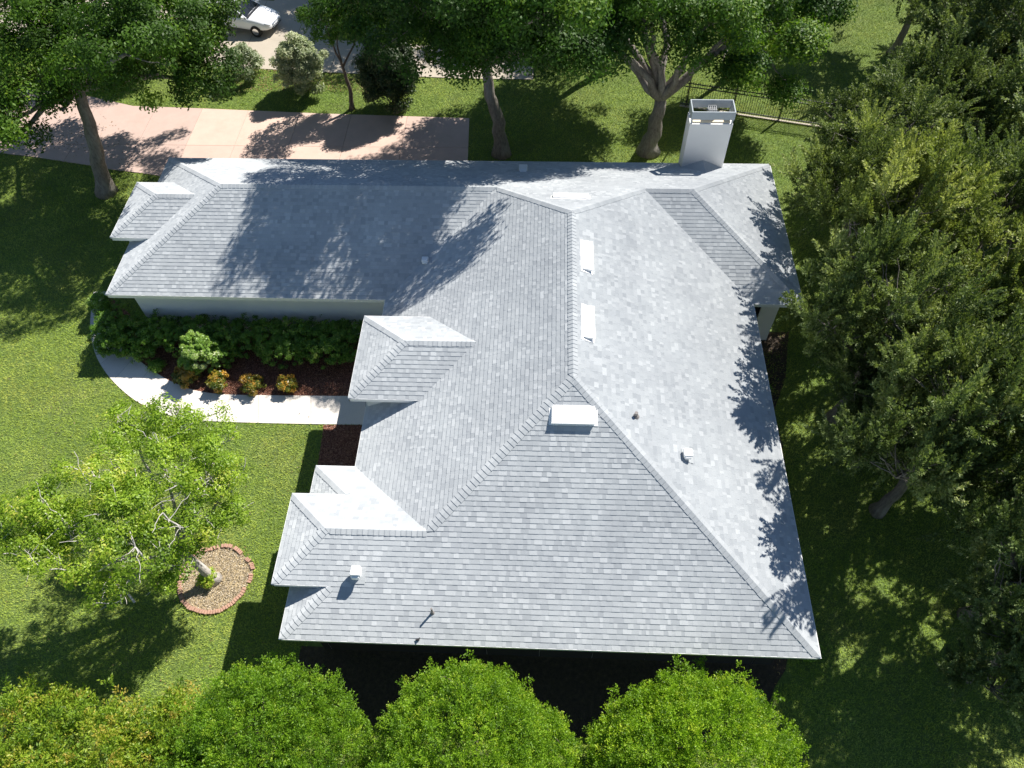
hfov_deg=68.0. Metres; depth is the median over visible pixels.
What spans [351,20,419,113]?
column shrub
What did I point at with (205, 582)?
shrub
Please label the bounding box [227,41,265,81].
weeping shrub
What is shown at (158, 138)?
driveway
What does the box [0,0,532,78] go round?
pavement
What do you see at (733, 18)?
oak tree
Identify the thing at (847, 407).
olive tree
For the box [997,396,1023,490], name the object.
olive tree
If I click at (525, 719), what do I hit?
round tree
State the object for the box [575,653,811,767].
round tree
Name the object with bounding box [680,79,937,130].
metal fence
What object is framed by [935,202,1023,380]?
olive tree
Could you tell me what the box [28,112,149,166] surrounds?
leaf litter
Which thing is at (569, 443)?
house
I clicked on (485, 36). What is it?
oak tree
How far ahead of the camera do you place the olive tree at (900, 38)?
39.75 m
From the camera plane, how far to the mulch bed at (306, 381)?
29.32 m
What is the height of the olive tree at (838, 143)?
7.721 m
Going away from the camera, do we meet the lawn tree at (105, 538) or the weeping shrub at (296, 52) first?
the lawn tree at (105, 538)
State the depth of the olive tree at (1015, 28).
30.92 m
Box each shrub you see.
[85,289,112,315]
[146,358,166,374]
[177,327,226,374]
[194,566,216,588]
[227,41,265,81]
[268,31,328,95]
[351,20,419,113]
[803,643,825,662]
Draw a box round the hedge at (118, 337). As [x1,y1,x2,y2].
[87,298,362,368]
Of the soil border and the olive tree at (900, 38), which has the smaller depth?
the soil border
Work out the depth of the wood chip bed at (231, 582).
24.50 m
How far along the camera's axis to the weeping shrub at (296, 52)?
37.97 m
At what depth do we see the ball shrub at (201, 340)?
28.39 m
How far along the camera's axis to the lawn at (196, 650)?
26.26 m
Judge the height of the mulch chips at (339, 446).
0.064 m
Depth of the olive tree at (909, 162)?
24.73 m
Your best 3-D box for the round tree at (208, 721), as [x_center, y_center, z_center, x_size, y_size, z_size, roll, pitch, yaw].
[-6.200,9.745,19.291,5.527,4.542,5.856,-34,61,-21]
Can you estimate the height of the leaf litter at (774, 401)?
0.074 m
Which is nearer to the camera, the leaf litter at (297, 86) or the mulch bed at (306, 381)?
the mulch bed at (306, 381)
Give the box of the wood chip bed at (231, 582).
[182,547,252,609]
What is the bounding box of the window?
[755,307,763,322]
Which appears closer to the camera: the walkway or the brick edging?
the brick edging
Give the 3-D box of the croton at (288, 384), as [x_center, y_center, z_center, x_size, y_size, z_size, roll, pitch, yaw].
[-8.495,-0.005,28.605,0.806,0.700,0.859,-23,57,-14]
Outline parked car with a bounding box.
[207,0,280,36]
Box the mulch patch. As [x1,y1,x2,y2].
[318,425,361,465]
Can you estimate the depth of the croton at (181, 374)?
28.66 m
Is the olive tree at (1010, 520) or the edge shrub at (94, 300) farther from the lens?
the edge shrub at (94, 300)
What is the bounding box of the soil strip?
[287,646,774,741]
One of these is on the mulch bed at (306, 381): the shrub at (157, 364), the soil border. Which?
the shrub at (157, 364)
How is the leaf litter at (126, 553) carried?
on the lawn at (196, 650)
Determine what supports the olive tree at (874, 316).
on the lawn at (196, 650)
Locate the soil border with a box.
[761,332,788,684]
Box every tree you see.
[0,0,249,199]
[0,392,252,612]
[0,670,236,767]
[146,649,383,767]
[294,0,388,110]
[299,0,638,159]
[359,649,587,767]
[575,0,793,158]
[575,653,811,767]
[676,0,858,113]
[769,60,969,249]
[777,207,1023,423]
[791,97,1013,324]
[803,324,976,478]
[824,305,1023,518]
[854,23,1023,155]
[886,0,947,54]
[898,0,1023,124]
[915,405,1023,664]
[921,0,1023,132]
[930,119,1023,294]
[931,560,1023,731]
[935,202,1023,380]
[944,39,1023,207]
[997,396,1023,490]
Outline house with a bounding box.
[105,99,821,664]
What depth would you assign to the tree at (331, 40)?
35.65 m
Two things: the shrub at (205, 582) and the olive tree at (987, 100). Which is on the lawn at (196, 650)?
the olive tree at (987, 100)
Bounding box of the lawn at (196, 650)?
[0,0,1023,767]
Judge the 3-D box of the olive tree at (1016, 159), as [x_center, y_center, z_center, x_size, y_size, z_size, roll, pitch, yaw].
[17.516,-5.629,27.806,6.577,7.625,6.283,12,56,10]
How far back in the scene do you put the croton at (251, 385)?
28.41 m
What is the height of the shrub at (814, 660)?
0.517 m
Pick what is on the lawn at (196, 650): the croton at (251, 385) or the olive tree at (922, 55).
the olive tree at (922, 55)
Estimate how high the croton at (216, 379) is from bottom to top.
0.749 m
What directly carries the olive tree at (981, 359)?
on the lawn at (196, 650)
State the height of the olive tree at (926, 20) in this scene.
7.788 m
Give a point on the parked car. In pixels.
(258, 19)
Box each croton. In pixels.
[171,366,200,388]
[205,369,228,393]
[238,373,266,396]
[275,374,297,393]
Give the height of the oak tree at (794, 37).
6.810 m
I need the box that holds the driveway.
[0,89,468,175]
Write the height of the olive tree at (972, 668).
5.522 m
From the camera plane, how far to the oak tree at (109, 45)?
29.87 m
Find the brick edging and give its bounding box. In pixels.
[177,543,254,614]
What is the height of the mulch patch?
0.001 m
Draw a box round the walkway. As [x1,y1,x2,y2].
[90,292,365,424]
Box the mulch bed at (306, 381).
[109,298,358,395]
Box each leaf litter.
[1,318,320,706]
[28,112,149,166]
[234,69,420,92]
[762,331,788,683]
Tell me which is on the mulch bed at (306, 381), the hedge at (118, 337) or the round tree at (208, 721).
the hedge at (118, 337)
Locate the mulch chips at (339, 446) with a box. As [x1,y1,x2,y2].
[317,424,361,465]
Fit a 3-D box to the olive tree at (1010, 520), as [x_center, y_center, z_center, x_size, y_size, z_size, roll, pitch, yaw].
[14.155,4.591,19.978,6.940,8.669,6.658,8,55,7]
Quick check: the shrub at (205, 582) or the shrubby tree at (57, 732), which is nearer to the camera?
the shrubby tree at (57, 732)
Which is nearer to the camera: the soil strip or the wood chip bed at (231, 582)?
the soil strip
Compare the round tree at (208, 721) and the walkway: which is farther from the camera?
the walkway

